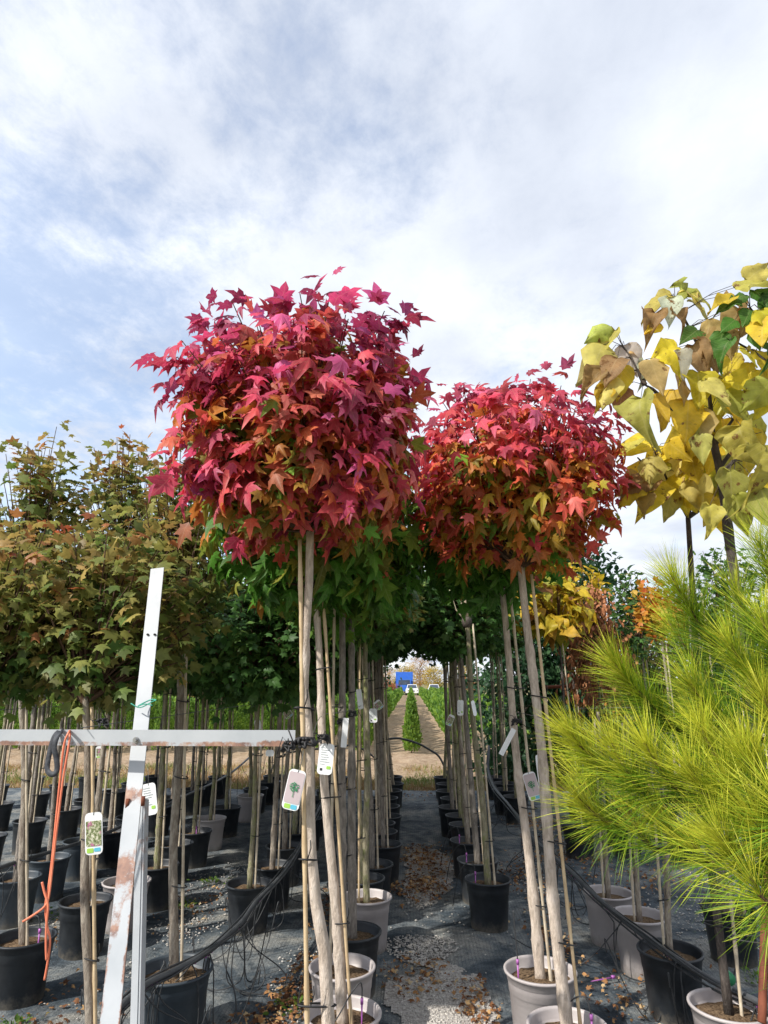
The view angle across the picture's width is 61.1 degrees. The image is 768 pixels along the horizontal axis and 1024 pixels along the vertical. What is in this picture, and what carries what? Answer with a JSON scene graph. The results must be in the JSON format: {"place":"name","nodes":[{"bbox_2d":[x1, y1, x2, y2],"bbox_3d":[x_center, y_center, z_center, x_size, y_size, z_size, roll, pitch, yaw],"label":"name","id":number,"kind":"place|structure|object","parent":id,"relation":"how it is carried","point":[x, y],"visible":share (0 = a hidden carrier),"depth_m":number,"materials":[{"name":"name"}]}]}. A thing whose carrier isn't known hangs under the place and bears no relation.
{"place":"outdoors","nodes":[
{"label":"outdoors","id":0,"kind":"place"},
{"bbox_2d":[5,708,737,790],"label":"field","id":1,"kind":"structure","parent":0,"point":[433,736],"depth_m":15.38,"materials":[{"name":"soil"}]},
{"bbox_2d":[4,686,559,747],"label":"thuja rows","id":2,"kind":"object","parent":1,"relation":"on","point":[432,698],"visible":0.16,"depth_m":27.87,"materials":[{"name":"green plant"}]},
{"bbox_2d":[438,586,585,780],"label":"evergreen tree","id":3,"kind":"object","parent":1,"relation":"on","point":[485,678],"visible":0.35,"depth_m":11.27,"materials":[{"name":"green plant"}]},
{"bbox_2d":[495,536,670,784],"bbox_3d":[3.630,2.707,12.205,3.448,4.870,3.239,-10,-18,34],"label":"evergreen tree","id":4,"kind":"object","parent":1,"relation":"on","point":[607,568],"visible":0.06,"depth_m":11.83,"materials":[{"name":"green plant"}]},
{"bbox_2d":[602,589,716,776],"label":"evergreen tree","id":5,"kind":"object","parent":1,"relation":"on","point":[617,618],"visible":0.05,"depth_m":11.94,"materials":[{"name":"green plant"}]},
{"bbox_2d":[3,683,762,743],"bbox_3d":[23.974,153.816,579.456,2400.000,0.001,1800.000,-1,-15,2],"label":"ground","id":6,"kind":"structure","parent":0,"point":[424,686],"depth_m":235.02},
{"bbox_2d":[4,759,698,791],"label":"dry grass","id":7,"kind":"structure","parent":6,"relation":"on","point":[427,786],"depth_m":11.44,"materials":[{"name":"beige plant"}]},
{"bbox_2d":[0,788,767,1023],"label":"ground cover fabric","id":8,"kind":"object","parent":6,"relation":"on","point":[420,822],"visible":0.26,"depth_m":4.47,"materials":[{"name":"fabric"}]},
{"bbox_2d":[0,697,17,830],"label":"potted tree","id":9,"kind":"object","parent":8,"relation":"on","point":[6,806],"visible":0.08,"depth_m":7.51,"materials":[{"name":"grey plant"}]},
{"bbox_2d":[0,691,44,861],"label":"potted tree","id":10,"kind":"object","parent":8,"relation":"on","point":[3,835],"visible":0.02,"depth_m":6.07,"materials":[{"name":"green plant"}]},
{"bbox_2d":[11,695,48,854],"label":"potted tree","id":11,"kind":"object","parent":8,"relation":"on","point":[36,830],"visible":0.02,"depth_m":6.54,"materials":[{"name":"plastic"}]},
{"bbox_2d":[0,687,61,929],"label":"potted tree","id":12,"kind":"object","parent":8,"relation":"on","point":[9,919],"visible":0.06,"depth_m":4.63,"materials":[{"name":"plastic"}]},
{"bbox_2d":[28,693,60,816],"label":"potted tree","id":13,"kind":"object","parent":8,"relation":"on","point":[42,802],"visible":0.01,"depth_m":8.13,"materials":[{"name":"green plant"}]},
{"bbox_2d":[29,691,71,903],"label":"potted tree","id":14,"kind":"object","parent":8,"relation":"on","point":[61,862],"visible":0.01,"depth_m":5.10,"materials":[{"name":"plastic"}]},
{"bbox_2d":[0,420,106,1010],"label":"potted tree","id":15,"kind":"object","parent":8,"relation":"on","point":[23,961],"visible":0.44,"depth_m":3.80,"materials":[{"name":"green plant"}]},
{"bbox_2d":[49,697,74,808],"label":"potted tree","id":16,"kind":"object","parent":8,"relation":"on","point":[65,785],"visible":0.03,"depth_m":8.80,"materials":[{"name":"black plant"}]},
{"bbox_2d":[0,514,126,724],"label":"potted tree","id":17,"kind":"object","parent":8,"relation":"on","point":[19,602],"visible":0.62,"depth_m":2.85,"materials":[{"name":"green plant"}]},
{"bbox_2d":[50,723,81,840],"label":"potted tree","id":18,"kind":"object","parent":8,"relation":"on","point":[68,821],"visible":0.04,"depth_m":7.09,"materials":[{"name":"plastic"}]},
{"bbox_2d":[55,699,96,881],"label":"potted tree","id":19,"kind":"object","parent":8,"relation":"on","point":[73,872],"visible":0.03,"depth_m":5.56,"materials":[{"name":"plastic"}]},
{"bbox_2d":[57,424,166,960],"bbox_3d":[-1.868,1.068,4.311,0.942,3.422,1.093,-1,-15,2],"label":"potted tree","id":20,"kind":"object","parent":8,"relation":"on","point":[115,490],"visible":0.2,"depth_m":4.37,"materials":[{"name":"green plant"}]},
{"bbox_2d":[0,510,224,1023],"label":"potted tree","id":21,"kind":"object","parent":8,"relation":"on","point":[101,670],"visible":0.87,"depth_m":2.87,"materials":[{"name":"green plant"}]},
{"bbox_2d":[85,791,102,854],"bbox_3d":[-1.024,1.096,2.296,0.062,0.208,0.014,-6,-12,1],"label":"plant label","id":22,"kind":"object","parent":21,"relation":"attached to","point":[93,834],"visible":1,"depth_m":2.28,"materials":[{"name":"plastic"}]},
{"bbox_2d":[142,768,157,814],"bbox_3d":[-0.938,1.114,2.595,0.058,0.178,0.014,-12,-18,-1],"label":"plant label","id":23,"kind":"object","parent":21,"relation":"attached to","point":[149,791],"visible":0.62,"depth_m":2.58,"materials":[{"name":"plastic"}]},
{"bbox_2d":[101,701,125,817],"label":"potted tree","id":24,"kind":"object","parent":8,"relation":"on","point":[121,793],"visible":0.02,"depth_m":8.21,"materials":[{"name":"plastic"}]},
{"bbox_2d":[97,689,159,868],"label":"potted tree","id":25,"kind":"object","parent":8,"relation":"on","point":[108,856],"visible":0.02,"depth_m":6.10,"materials":[{"name":"grey plant"}]},
{"bbox_2d":[0,746,271,918],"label":"irrigation pipe","id":26,"kind":"object","parent":8,"relation":"on","point":[12,863],"visible":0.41,"depth_m":5.08,"materials":[{"name":"black plastic"}]},
{"bbox_2d":[0,567,296,1023],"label":"steel support frame","id":27,"kind":"object","parent":8,"relation":"on","point":[139,738],"visible":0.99,"depth_m":2.22,"materials":[{"name":"white metal"}]},
{"bbox_2d":[22,730,70,979],"bbox_3d":[-1.078,1.100,2.135,0.107,0.729,0.105,-5,-15,18],"label":"orange tubing","id":28,"kind":"object","parent":27,"relation":"hanging from","point":[45,907],"visible":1,"depth_m":2.10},
{"bbox_2d":[44,728,63,776],"bbox_3d":[-1.129,0.823,2.228,0.053,0.155,0.088,5,-16,-19],"label":"hook","id":29,"kind":"object","parent":27,"relation":"hanging from","point":[52,747],"visible":0.97,"depth_m":2.20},
{"bbox_2d":[71,435,248,1023],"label":"potted tree","id":30,"kind":"object","parent":8,"relation":"on","point":[180,996],"visible":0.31,"depth_m":3.41,"materials":[{"name":"green plant"}]},
{"bbox_2d":[148,688,172,836],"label":"potted tree","id":31,"kind":"object","parent":8,"relation":"on","point":[151,826],"visible":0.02,"depth_m":7.20,"materials":[{"name":"black plant"}]},
{"bbox_2d":[101,579,228,934],"bbox_3d":[-1.755,1.565,4.790,1.221,2.702,1.239,-6,-16,21],"label":"potted tree","id":32,"kind":"object","parent":8,"relation":"on","point":[108,884],"visible":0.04,"depth_m":4.48,"materials":[{"name":"green plant"}]},
{"bbox_2d":[157,690,186,825],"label":"potted tree","id":33,"kind":"object","parent":8,"relation":"on","point":[168,798],"visible":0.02,"depth_m":7.99,"materials":[{"name":"grey plant"}]},
{"bbox_2d":[136,568,230,882],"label":"potted tree","id":34,"kind":"object","parent":8,"relation":"on","point":[189,842],"visible":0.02,"depth_m":5.64,"materials":[{"name":"grey plant"}]},
{"bbox_2d":[181,697,204,815],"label":"potted tree","id":35,"kind":"object","parent":8,"relation":"on","point":[189,803],"visible":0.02,"depth_m":8.48,"materials":[{"name":"black plant"}]},
{"bbox_2d":[176,683,211,868],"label":"potted tree","id":36,"kind":"object","parent":8,"relation":"on","point":[199,848],"visible":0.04,"depth_m":6.10,"materials":[{"name":"plastic"}]},
{"bbox_2d":[147,562,248,912],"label":"potted tree","id":37,"kind":"object","parent":8,"relation":"on","point":[158,886],"visible":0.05,"depth_m":4.99,"materials":[{"name":"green plant"}]},
{"bbox_2d":[194,705,211,806],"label":"potted tree","id":38,"kind":"object","parent":8,"relation":"on","point":[206,797],"visible":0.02,"depth_m":8.97,"materials":[{"name":"black plant"}]},
{"bbox_2d":[80,768,337,1023],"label":"irrigation pipe","id":39,"kind":"object","parent":8,"relation":"on","point":[153,981],"visible":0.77,"depth_m":3.50,"materials":[{"name":"black plastic"}]},
{"bbox_2d":[197,690,226,851],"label":"potted tree","id":40,"kind":"object","parent":8,"relation":"on","point":[214,822],"visible":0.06,"depth_m":6.68,"materials":[{"name":"black plant"}]},
{"bbox_2d":[188,691,246,837],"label":"potted tree","id":41,"kind":"object","parent":8,"relation":"on","point":[230,812],"visible":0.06,"depth_m":7.26,"materials":[{"name":"black plant"}]},
{"bbox_2d":[208,702,229,798],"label":"potted tree","id":42,"kind":"object","parent":8,"relation":"on","point":[220,789],"visible":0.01,"depth_m":9.53,"materials":[{"name":"black plant"}]},
{"bbox_2d":[237,711,263,822],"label":"potted tree","id":43,"kind":"object","parent":8,"relation":"on","point":[245,803],"visible":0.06,"depth_m":7.92,"materials":[{"name":"plastic"}]},
{"bbox_2d":[183,580,346,935],"bbox_3d":[-0.918,1.619,4.777,1.307,2.593,1.303,9,-17,-32],"label":"potted tree","id":44,"kind":"object","parent":8,"relation":"on","point":[237,676],"visible":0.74,"depth_m":4.62,"materials":[{"name":"green plant"}]},
{"bbox_2d":[257,704,280,804],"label":"potted tree","id":45,"kind":"object","parent":8,"relation":"on","point":[269,783],"visible":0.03,"depth_m":9.12,"materials":[{"name":"black plant"}]},
{"bbox_2d":[213,577,338,912],"bbox_3d":[-0.845,1.664,5.294,1.304,2.768,1.385,-1,-15,2],"label":"potted tree","id":46,"kind":"object","parent":8,"relation":"on","point":[271,866],"visible":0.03,"depth_m":5.00,"materials":[{"name":"grey plant"}]},
{"bbox_2d":[131,266,438,1023],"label":"potted tree","id":47,"kind":"object","parent":8,"relation":"on","point":[291,437],"visible":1,"depth_m":2.21,"materials":[{"name":"red plant"}]},
{"bbox_2d":[283,728,317,762],"bbox_3d":[-0.274,0.775,2.160,0.098,0.108,0.080,12,-19,-37],"label":"tie knot","id":48,"kind":"object","parent":47,"relation":"attached to","point":[305,743],"visible":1,"depth_m":2.15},
{"bbox_2d":[282,750,305,810],"bbox_3d":[-0.284,0.867,2.105,0.056,0.182,0.015,11,-15,5],"label":"plant label","id":49,"kind":"object","parent":48,"relation":"hanging from","point":[293,789],"visible":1,"depth_m":2.09,"materials":[{"name":"white plastic"}]},
{"bbox_2d":[245,607,356,887],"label":"potted tree","id":50,"kind":"object","parent":8,"relation":"on","point":[288,848],"visible":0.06,"depth_m":5.58,"materials":[{"name":"grey plant"}]},
{"bbox_2d":[180,479,427,1023],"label":"potted tree","id":51,"kind":"object","parent":8,"relation":"on","point":[273,582],"visible":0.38,"depth_m":3.02,"materials":[{"name":"green plant"}]},
{"bbox_2d":[313,731,329,743],"bbox_3d":[-0.279,0.989,2.853,0.081,0.059,0.054,-1,-15,2],"label":"tie knot","id":52,"kind":"object","parent":51,"relation":"attached to","point":[325,737],"visible":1,"depth_m":2.84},
{"bbox_2d":[317,743,333,774],"bbox_3d":[-0.254,1.068,2.855,0.066,0.159,0.013,4,-19,3],"label":"plant label","id":53,"kind":"object","parent":52,"relation":"attached to","point":[325,759],"visible":0.92,"depth_m":2.85,"materials":[{"name":"plastic"}]},
{"bbox_2d":[277,659,356,868],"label":"potted tree","id":54,"kind":"object","parent":8,"relation":"on","point":[296,833],"visible":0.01,"depth_m":6.16,"materials":[{"name":"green plant"}]},
{"bbox_2d":[291,662,371,850],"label":"potted tree","id":55,"kind":"object","parent":8,"relation":"on","point":[318,822],"visible":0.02,"depth_m":6.77,"materials":[{"name":"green plant"}]},
{"bbox_2d":[3,791,711,1023],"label":"fallen leaves","id":56,"kind":"object","parent":8,"relation":"on","point":[420,881],"visible":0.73,"depth_m":3.73,"materials":[{"name":"brown plant"}]},
{"bbox_2d":[281,562,444,997],"bbox_3d":[-0.228,1.234,3.947,1.270,2.915,1.138,-12,-19,38],"label":"potted tree","id":57,"kind":"object","parent":8,"relation":"on","point":[363,937],"visible":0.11,"depth_m":3.79,"materials":[{"name":"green plant"}]},
{"bbox_2d":[293,576,438,890],"bbox_3d":[-0.187,1.526,4.923,1.102,2.846,1.105,12,-19,-39],"label":"potted tree","id":58,"kind":"object","parent":8,"relation":"on","point":[376,880],"visible":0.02,"depth_m":4.81,"materials":[{"name":"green plant"}]},
{"bbox_2d":[309,474,428,1000],"bbox_3d":[-0.271,1.073,3.477,1.144,2.989,1.104,-6,-16,21],"label":"potted tree","id":59,"kind":"object","parent":8,"relation":"on","point":[362,968],"visible":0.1,"depth_m":3.41,"materials":[{"name":"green plant"}]},
{"bbox_2d":[330,568,428,954],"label":"potted tree","id":60,"kind":"object","parent":8,"relation":"on","point":[373,905],"visible":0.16,"depth_m":4.37,"materials":[{"name":"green plant"}]},
{"bbox_2d":[0,876,758,1023],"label":"weeds","id":61,"kind":"object","parent":8,"relation":"on","point":[17,1018],"visible":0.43,"depth_m":3.41,"materials":[{"name":"green plant"}]},
{"bbox_2d":[329,565,435,892],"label":"potted tree","id":62,"kind":"object","parent":8,"relation":"on","point":[381,866],"visible":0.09,"depth_m":5.11,"materials":[{"name":"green plant"}]},
{"bbox_2d":[355,634,427,884],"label":"potted tree","id":63,"kind":"object","parent":8,"relation":"on","point":[389,849],"visible":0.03,"depth_m":5.68,"materials":[{"name":"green plant"}]},
{"bbox_2d":[374,641,411,839],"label":"potted tree","id":64,"kind":"object","parent":8,"relation":"on","point":[392,832],"visible":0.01,"depth_m":6.20,"materials":[{"name":"plant"}]},
{"bbox_2d":[374,643,413,840],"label":"potted tree","id":65,"kind":"object","parent":8,"relation":"on","point":[396,817],"visible":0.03,"depth_m":6.91,"materials":[{"name":"brown plant"}]},
{"bbox_2d":[41,805,759,1023],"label":"loose gravel","id":66,"kind":"structure","parent":8,"relation":"on","point":[427,941],"depth_m":4.04,"materials":[{"name":"gravel"}]},
{"bbox_2d":[403,844,454,903],"bbox_3d":[0.411,3.223,5.875,0.469,0.022,1.909,-1,-15,2],"label":"gravel bed","id":67,"kind":"object","parent":8,"relation":"on","point":[437,860],"visible":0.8,"depth_m":5.83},
{"bbox_2d":[412,645,468,845],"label":"potted tree","id":68,"kind":"object","parent":8,"relation":"on","point":[453,816],"visible":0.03,"depth_m":6.93,"materials":[{"name":"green plant"}]},
{"bbox_2d":[433,665,447,798],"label":"potted tree","id":69,"kind":"object","parent":8,"relation":"on","point":[440,778],"visible":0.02,"depth_m":9.57,"materials":[{"name":"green plant"}]},
{"bbox_2d":[384,959,497,1023],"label":"gravel bed","id":70,"kind":"object","parent":8,"relation":"on","point":[438,1005],"visible":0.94,"depth_m":3.48,"materials":[{"name":"gravel"}]},
{"bbox_2d":[411,647,473,837],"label":"potted tree","id":71,"kind":"object","parent":8,"relation":"on","point":[444,809],"visible":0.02,"depth_m":7.38,"materials":[{"name":"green plant"}]},
{"bbox_2d":[410,636,494,836],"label":"potted tree","id":72,"kind":"object","parent":8,"relation":"on","point":[459,825],"visible":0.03,"depth_m":6.50,"materials":[{"name":"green plant"}]},
{"bbox_2d":[414,618,501,878],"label":"potted tree","id":73,"kind":"object","parent":8,"relation":"on","point":[466,840],"visible":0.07,"depth_m":5.81,"materials":[{"name":"brown plant"}]},
{"bbox_2d":[410,578,522,904],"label":"potted tree","id":74,"kind":"object","parent":8,"relation":"on","point":[443,630],"visible":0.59,"depth_m":5.29,"materials":[{"name":"green plant"}]},
{"bbox_2d":[449,590,510,932],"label":"potted tree","id":75,"kind":"object","parent":8,"relation":"on","point":[488,892],"visible":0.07,"depth_m":4.61,"materials":[{"name":"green plant"}]},
{"bbox_2d":[395,435,576,1023],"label":"potted tree","id":76,"kind":"object","parent":8,"relation":"on","point":[532,987],"visible":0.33,"depth_m":3.37,"materials":[{"name":"green plant"}]},
{"bbox_2d":[523,760,539,800],"bbox_3d":[0.709,1.299,3.154,0.062,0.190,0.015,-15,-10,-2],"label":"plant label","id":77,"kind":"object","parent":76,"relation":"attached to","point":[531,783],"visible":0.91,"depth_m":3.14,"materials":[{"name":"white plastic"}]},
{"bbox_2d":[483,651,502,799],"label":"potted tree","id":78,"kind":"object","parent":8,"relation":"on","point":[495,777],"visible":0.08,"depth_m":9.71,"materials":[{"name":"brown plant"}]},
{"bbox_2d":[484,650,513,787],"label":"potted tree","id":79,"kind":"object","parent":8,"relation":"on","point":[510,784],"visible":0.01,"depth_m":9.12,"materials":[{"name":"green plant"}]},
{"bbox_2d":[489,650,513,815],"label":"potted tree","id":80,"kind":"object","parent":8,"relation":"on","point":[503,790],"visible":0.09,"depth_m":8.57,"materials":[{"name":"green plant"}]},
{"bbox_2d":[490,627,528,824],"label":"potted tree","id":81,"kind":"object","parent":8,"relation":"on","point":[511,799],"visible":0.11,"depth_m":7.93,"materials":[{"name":"green plant"}]},
{"bbox_2d":[404,353,640,1023],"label":"potted tree","id":82,"kind":"object","parent":8,"relation":"on","point":[526,524],"visible":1,"depth_m":2.94,"materials":[{"name":"red plant"}]},
{"bbox_2d":[508,562,598,859],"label":"young tree","id":83,"kind":"object","parent":8,"relation":"on","point":[559,609],"visible":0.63,"depth_m":6.66,"materials":[{"name":"yellow plant"}]},
{"bbox_2d":[565,564,614,830],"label":"young tree","id":84,"kind":"object","parent":8,"relation":"on","point":[594,581],"visible":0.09,"depth_m":7.98,"materials":[{"name":"yellow plant"}]},
{"bbox_2d":[554,579,635,845],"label":"young tree","id":85,"kind":"object","parent":8,"relation":"on","point":[574,654],"visible":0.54,"depth_m":7.17,"materials":[{"name":"green plant"}]},
{"bbox_2d":[582,712,631,950],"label":"potted tree","id":86,"kind":"object","parent":8,"relation":"on","point":[601,922],"visible":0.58,"depth_m":4.24,"materials":[{"name":"plastic"}]},
{"bbox_2d":[571,628,642,807],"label":"young tree","id":87,"kind":"object","parent":8,"relation":"on","point":[604,688],"visible":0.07,"depth_m":8.35,"materials":[{"name":"green plant"}]},
{"bbox_2d":[583,698,641,858],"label":"potted tree","id":88,"kind":"object","parent":8,"relation":"on","point":[600,710],"visible":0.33,"depth_m":6.57,"materials":[{"name":"green plant"}]},
{"bbox_2d":[477,745,767,1023],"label":"irrigation pipe","id":89,"kind":"object","parent":8,"relation":"on","point":[670,953],"visible":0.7,"depth_m":3.67,"materials":[{"name":"black plastic"}]},
{"bbox_2d":[610,715,664,979],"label":"potted tree","id":90,"kind":"object","parent":8,"relation":"on","point":[648,919],"visible":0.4,"depth_m":3.84,"materials":[{"name":"plastic"}]},
{"bbox_2d":[606,569,677,839],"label":"young tree","id":91,"kind":"object","parent":8,"relation":"on","point":[635,646],"visible":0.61,"depth_m":7.59,"materials":[{"name":"green plant"}]},
{"bbox_2d":[529,496,767,991],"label":"potted pine","id":92,"kind":"object","parent":8,"relation":"on","point":[726,803],"visible":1,"depth_m":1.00,"materials":[{"name":"plant"}]},
{"bbox_2d":[607,622,693,813],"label":"young tree","id":93,"kind":"object","parent":8,"relation":"on","point":[652,662],"visible":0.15,"depth_m":8.68,"materials":[{"name":"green plant"}]},
{"bbox_2d":[620,575,698,861],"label":"young tree","id":94,"kind":"object","parent":8,"relation":"on","point":[638,610],"visible":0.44,"depth_m":6.77,"materials":[{"name":"orange plant"}]},
{"bbox_2d":[636,719,704,1023],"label":"potted tree","id":95,"kind":"object","parent":8,"relation":"on","point":[656,967],"visible":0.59,"depth_m":3.28,"materials":[{"name":"plastic"}]},
{"bbox_2d":[575,262,767,943],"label":"potted catalpa","id":96,"kind":"object","parent":8,"relation":"on","point":[705,429],"visible":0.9,"depth_m":2.72,"materials":[{"name":"plant"}]},
{"bbox_2d":[615,424,767,1023],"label":"potted catalpa","id":97,"kind":"object","parent":8,"relation":"on","point":[671,481],"visible":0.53,"depth_m":3.06,"materials":[{"name":"plant"}]},
{"bbox_2d":[686,586,757,968],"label":"potted tree","id":98,"kind":"object","parent":8,"relation":"on","point":[752,961],"visible":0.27,"depth_m":3.90,"materials":[{"name":"grey plant"}]},
{"bbox_2d":[686,544,767,848],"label":"young tree","id":99,"kind":"object","parent":8,"relation":"on","point":[706,575],"visible":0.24,"depth_m":7.18,"materials":[{"name":"green plant"}]},
{"bbox_2d":[707,280,767,420],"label":"potted catalpa","id":100,"kind":"object","parent":8,"relation":"on","point":[754,323],"visible":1,"depth_m":2.71,"materials":[{"name":"plant"}]},
{"bbox_2d":[403,713,420,752],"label":"thuja","id":101,"kind":"object","parent":6,"relation":"on","point":[410,724],"visible":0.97,"depth_m":15.68,"materials":[{"name":"green plant"}]},
{"bbox_2d":[405,656,432,687],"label":"background tree","id":102,"kind":"object","parent":6,"relation":"on","point":[420,681],"visible":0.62,"depth_m":127.61,"materials":[{"name":"beige plant"}]},
{"bbox_2d":[421,666,447,688],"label":"background tree","id":103,"kind":"object","parent":6,"relation":"on","point":[434,678],"visible":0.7,"depth_m":112.17,"materials":[{"name":"yellow plant"}]},
{"bbox_2d":[0,0,767,682],"label":"sky","id":104,"kind":"structure","parent":0,"point":[526,176],"materials":[{"name":"white"}]},
{"bbox_2d":[757,870,767,1023],"bbox_3d":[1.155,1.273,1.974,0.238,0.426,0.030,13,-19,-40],"label":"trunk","id":105,"kind":"object","parent":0,"point":[762,1007],"visible":0.43,"depth_m":1.90,"materials":[{"name":"brown wood"}]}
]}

